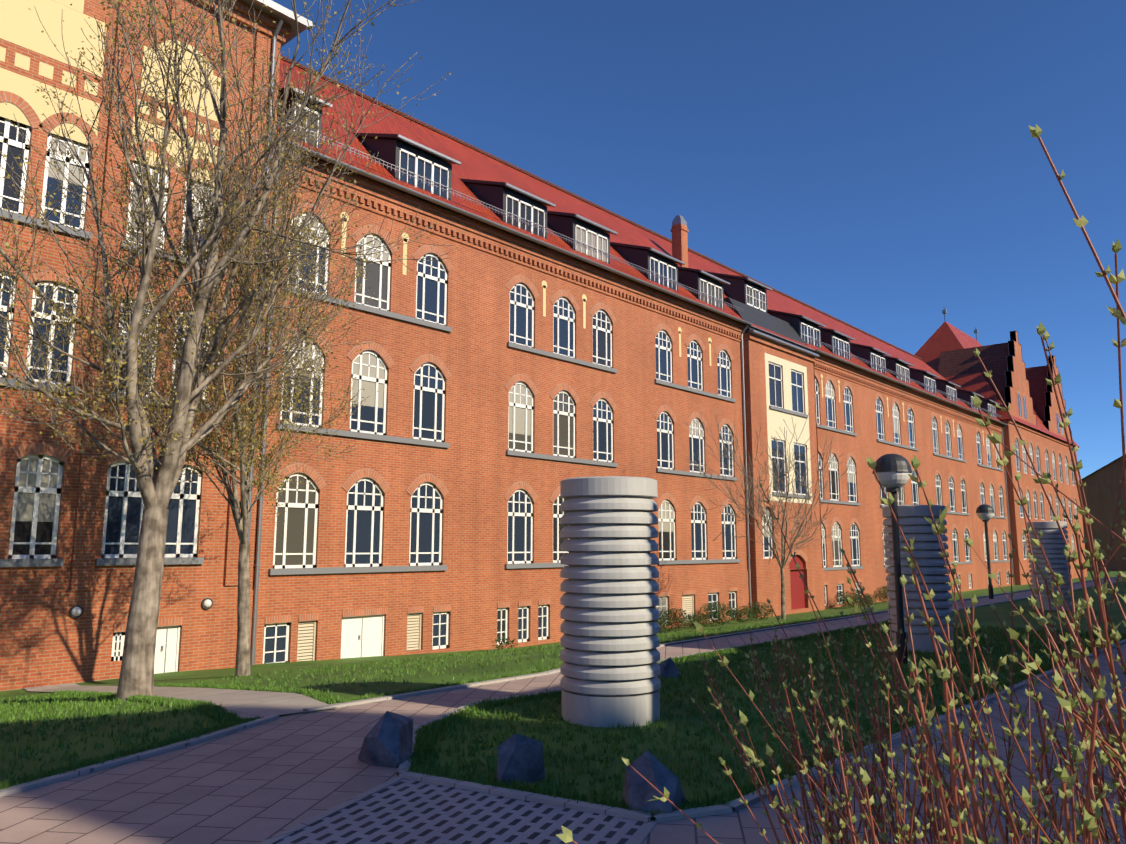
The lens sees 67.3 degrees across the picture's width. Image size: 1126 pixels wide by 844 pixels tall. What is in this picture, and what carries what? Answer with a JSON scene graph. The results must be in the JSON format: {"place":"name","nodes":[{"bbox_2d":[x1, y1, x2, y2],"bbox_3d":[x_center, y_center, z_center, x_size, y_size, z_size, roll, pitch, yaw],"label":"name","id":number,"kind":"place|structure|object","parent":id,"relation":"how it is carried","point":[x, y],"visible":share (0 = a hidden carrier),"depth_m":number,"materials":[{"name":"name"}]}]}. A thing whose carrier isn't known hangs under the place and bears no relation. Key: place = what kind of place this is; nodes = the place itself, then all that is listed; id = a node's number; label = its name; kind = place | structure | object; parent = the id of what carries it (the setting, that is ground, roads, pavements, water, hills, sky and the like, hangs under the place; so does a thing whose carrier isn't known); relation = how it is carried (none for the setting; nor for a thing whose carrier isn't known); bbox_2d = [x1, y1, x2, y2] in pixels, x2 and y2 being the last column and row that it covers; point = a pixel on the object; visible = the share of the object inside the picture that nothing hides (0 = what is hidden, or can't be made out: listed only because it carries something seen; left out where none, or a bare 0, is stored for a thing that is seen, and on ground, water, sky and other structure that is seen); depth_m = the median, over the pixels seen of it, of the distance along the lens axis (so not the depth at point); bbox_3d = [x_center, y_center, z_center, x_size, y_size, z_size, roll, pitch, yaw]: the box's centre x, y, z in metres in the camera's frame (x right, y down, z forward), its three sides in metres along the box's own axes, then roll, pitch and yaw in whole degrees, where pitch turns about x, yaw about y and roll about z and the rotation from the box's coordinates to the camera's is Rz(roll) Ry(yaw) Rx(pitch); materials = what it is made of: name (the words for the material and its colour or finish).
{"place":"outdoors","nodes":[
{"label":"outdoors","id":0,"kind":"place"},
{"bbox_2d":[69,87,995,617],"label":"dormer roofs","id":1,"kind":"structure","parent":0,"point":[393,137],"depth_m":36.27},
{"bbox_2d":[0,0,1087,690],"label":"building walls","id":2,"kind":"structure","parent":0,"point":[46,638],"depth_m":29.22,"materials":[{"name":"brick"}]},
{"bbox_2d":[72,599,211,615],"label":"wall lamps","id":3,"kind":"object","parent":2,"relation":"attached to","point":[76,611],"visible":1,"depth_m":19.32,"materials":[{"name":"white glass"}]},
{"bbox_2d":[297,594,693,660],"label":"louvered vents","id":4,"kind":"object","parent":2,"relation":"in","point":[306,640],"visible":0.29,"depth_m":26.90,"materials":[{"name":"beige metal"}]},
{"bbox_2d":[0,0,993,448],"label":"plaster wall panels","id":5,"kind":"object","parent":2,"relation":"attached to","point":[20,24],"visible":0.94,"depth_m":20.49,"materials":[{"name":"beige paint"}]},
{"bbox_2d":[0,209,1071,672],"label":"window sills","id":6,"kind":"structure","parent":2,"relation":"attached to","point":[306,429],"depth_m":27.83,"materials":[{"name":"grey stone"}]},
{"bbox_2d":[0,103,1079,673],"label":"window frames","id":7,"kind":"structure","parent":2,"relation":"in","point":[368,641],"depth_m":27.97,"materials":[{"name":"white wood"}]},
{"bbox_2d":[0,107,1076,662],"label":"window glass","id":8,"kind":"object","parent":7,"relation":"in","point":[294,539],"visible":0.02,"depth_m":28.48,"materials":[{"name":"clear glass"}]},
{"bbox_2d":[0,91,1079,631],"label":"building arches","id":9,"kind":"structure","parent":2,"relation":"attached to","point":[28,111],"depth_m":27.60,"materials":[{"name":"brick"}]},
{"bbox_2d":[276,59,1078,447],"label":"building roof","id":10,"kind":"structure","parent":2,"relation":"on","point":[476,165],"depth_m":41.65,"materials":[{"name":"red tile"}]},
{"bbox_2d":[277,94,996,421],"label":"dormers","id":11,"kind":"object","parent":10,"relation":"attached to","point":[734,290],"visible":0.52,"depth_m":40.84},
{"bbox_2d":[280,54,1047,432],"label":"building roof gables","id":12,"kind":"object","parent":10,"relation":"attached to","point":[966,360],"visible":0.27,"depth_m":87.39,"materials":[{"name":"red tile"}]},
{"bbox_2d":[765,353,811,503],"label":"bay facade","id":13,"kind":"structure","parent":2,"relation":"attached to","point":[775,420],"depth_m":47.44,"materials":[{"name":"beige paint"}]},
{"bbox_2d":[789,555,804,608],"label":"door","id":14,"kind":"structure","parent":2,"relation":"in","point":[797,594],"depth_m":46.65,"materials":[{"name":"red wood"}]},
{"bbox_2d":[15,133,1073,552],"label":"window blinds","id":15,"kind":"object","parent":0,"point":[25,501],"depth_m":26.31,"materials":[{"name":"white fabric"}]},
{"bbox_2d":[0,565,1125,819],"bbox_3d":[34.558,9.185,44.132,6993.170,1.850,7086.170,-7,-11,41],"label":"lawn","id":16,"kind":"structure","parent":0,"point":[984,615],"depth_m":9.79,"materials":[{"name":"green plant"}]},
{"bbox_2d":[24,683,335,718],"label":"narrow path","id":17,"kind":"structure","parent":16,"relation":"on","point":[247,703],"depth_m":9.94,"materials":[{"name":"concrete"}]},
{"bbox_2d":[50,69,377,676],"bbox_3d":[-6.858,-1.050,16.682,8.130,12.484,6.146,-37,-38,76],"label":"tree","id":18,"kind":"object","parent":16,"relation":"on","point":[241,521],"depth_m":16.77,"materials":[{"name":"brown plant"}]},
{"bbox_2d":[0,0,456,700],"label":"tree","id":19,"kind":"object","parent":16,"relation":"on","point":[156,492],"depth_m":12.70,"materials":[{"name":"brown plant"}]},
{"bbox_2d":[358,711,412,767],"bbox_3d":[-1.444,2.651,6.838,0.441,0.628,0.410,-2,-9,14],"label":"boulder","id":20,"kind":"object","parent":16,"relation":"on","point":[388,740],"visible":0.78,"depth_m":6.70,"materials":[{"name":"grey stone"}]},
{"bbox_2d":[496,733,544,783],"bbox_3d":[-0.306,2.575,6.269,0.362,0.530,0.244,1,-8,-8],"label":"boulder","id":21,"kind":"object","parent":16,"relation":"on","point":[521,757],"visible":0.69,"depth_m":6.22,"materials":[{"name":"stone"}]},
{"bbox_2d":[0,577,1125,843],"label":"pink paving","id":22,"kind":"structure","parent":16,"relation":"on","point":[258,783],"depth_m":6.20,"materials":[{"name":"pink stone"}]},
{"bbox_2d":[273,779,644,843],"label":"paving grid","id":23,"kind":"object","parent":22,"relation":"on","point":[405,811],"depth_m":5.30,"materials":[{"name":"grey concrete"}]},
{"bbox_2d":[0,577,1125,843],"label":"paving kerbs","id":24,"kind":"structure","parent":22,"relation":"on","point":[644,831],"depth_m":6.25,"materials":[{"name":"grey concrete"}]},
{"bbox_2d":[572,356,1125,843],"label":"shrub stems","id":25,"kind":"object","parent":22,"relation":"on","point":[944,806],"visible":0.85,"depth_m":2.65,"materials":[{"name":"brown plant"}]},
{"bbox_2d":[556,349,1125,843],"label":"shrub leaves","id":26,"kind":"object","parent":25,"relation":"attached to","point":[1056,771],"visible":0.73,"depth_m":2.52,"materials":[{"name":"green plant"}]},
{"bbox_2d":[695,634,1118,843],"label":"shrub branches","id":27,"kind":"object","parent":22,"relation":"on","point":[891,821],"visible":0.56,"depth_m":3.44,"materials":[{"name":"brown plant"}]},
{"bbox_2d":[691,629,1118,843],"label":"shrub leaves","id":28,"kind":"object","parent":27,"relation":"attached to","point":[1022,820],"visible":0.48,"depth_m":3.00,"materials":[{"name":"green plant"}]},
{"bbox_2d":[161,0,1014,664],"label":"building metalwork","id":29,"kind":"object","parent":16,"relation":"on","point":[281,14],"visible":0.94,"depth_m":31.94,"materials":[{"name":"grey metal"}]},
{"bbox_2d":[560,476,660,727],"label":"vent tower","id":30,"kind":"structure","parent":16,"relation":"on","point":[610,644],"depth_m":8.38,"materials":[{"name":"grey concrete"}]},
{"bbox_2d":[622,751,685,812],"bbox_3d":[0.606,2.471,5.632,0.440,0.540,0.503,-7,-11,41],"label":"boulder","id":31,"kind":"object","parent":16,"relation":"on","point":[639,792],"visible":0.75,"depth_m":5.55,"materials":[{"name":"stone"}]},
{"bbox_2d":[657,657,680,677],"bbox_3d":[1.410,3.338,11.318,0.392,0.385,0.259,5,-10,-30],"label":"boulder","id":32,"kind":"object","parent":16,"relation":"on","point":[668,667],"visible":0.59,"depth_m":11.24,"materials":[{"name":"grey stone"}]},
{"bbox_2d":[491,585,889,649],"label":"shrubs","id":33,"kind":"object","parent":16,"relation":"on","point":[745,610],"visible":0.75,"depth_m":38.52,"materials":[{"name":"green plant"}]},
{"bbox_2d":[684,405,851,618],"bbox_3d":[7.572,3.626,33.564,6.499,8.695,6.024,-7,-11,41],"label":"tree","id":34,"kind":"object","parent":16,"relation":"on","point":[782,562],"visible":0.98,"depth_m":33.12,"materials":[{"name":"brown plant"}]},
{"bbox_2d":[872,454,911,663],"bbox_3d":[5.073,2.067,12.841,0.580,3.192,0.580,-7,-11,41],"label":"lamp post","id":35,"kind":"object","parent":16,"relation":"on","point":[890,462],"visible":0.79,"depth_m":12.80,"materials":[{"name":"grey metal"}]},
{"bbox_2d":[874,471,910,487],"bbox_3d":[5.073,0.901,13.013,0.540,0.270,0.540,-7,-11,41],"label":"lamp globe","id":36,"kind":"object","parent":35,"relation":"attached to","point":[897,479],"visible":0.71,"depth_m":12.83,"materials":[{"name":"white glass"}]},
{"bbox_2d":[882,505,953,652],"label":"vent tower","id":37,"kind":"structure","parent":16,"relation":"on","point":[913,522],"depth_m":14.14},
{"bbox_2d":[976,504,994,598],"bbox_3d":[14.240,4.354,28.327,0.580,3.192,0.580,-7,-11,41],"label":"lamp post","id":38,"kind":"object","parent":16,"relation":"on","point":[984,508],"visible":0.9,"depth_m":28.29,"materials":[{"name":"grey metal"}]},
{"bbox_2d":[976,513,993,519],"bbox_3d":[14.240,3.188,28.499,0.540,0.270,0.540,-7,-11,41],"label":"lamp globe","id":39,"kind":"object","parent":38,"relation":"attached to","point":[985,516],"visible":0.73,"depth_m":28.33,"materials":[{"name":"white glass"}]},
{"bbox_2d":[1026,521,1071,609],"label":"vent tower","id":40,"kind":"structure","parent":16,"relation":"on","point":[1053,543],"depth_m":23.39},
{"bbox_2d":[1079,455,1125,570],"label":"neighbour walls","id":41,"kind":"structure","parent":16,"relation":"on","point":[1101,488],"depth_m":127.35,"materials":[{"name":"brick"}]},
{"bbox_2d":[1079,454,1125,481],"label":"neighbour roof","id":42,"kind":"structure","parent":41,"relation":"on","point":[1101,468],"depth_m":128.41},
{"bbox_2d":[272,0,1125,478],"label":"sky","id":43,"kind":"structure","parent":0,"point":[877,166],"materials":[{"name":"blue"}]},
{"bbox_2d":[630,137,1125,843],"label":"shrub stems","id":44,"kind":"object","parent":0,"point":[1094,677],"visible":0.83,"depth_m":1.68,"materials":[{"name":"brown plant"}]},
{"bbox_2d":[621,124,1125,843],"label":"leaves","id":45,"kind":"object","parent":44,"relation":"attached to","point":[1069,702],"visible":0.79,"depth_m":1.66,"materials":[{"name":"green plant"}]}
]}

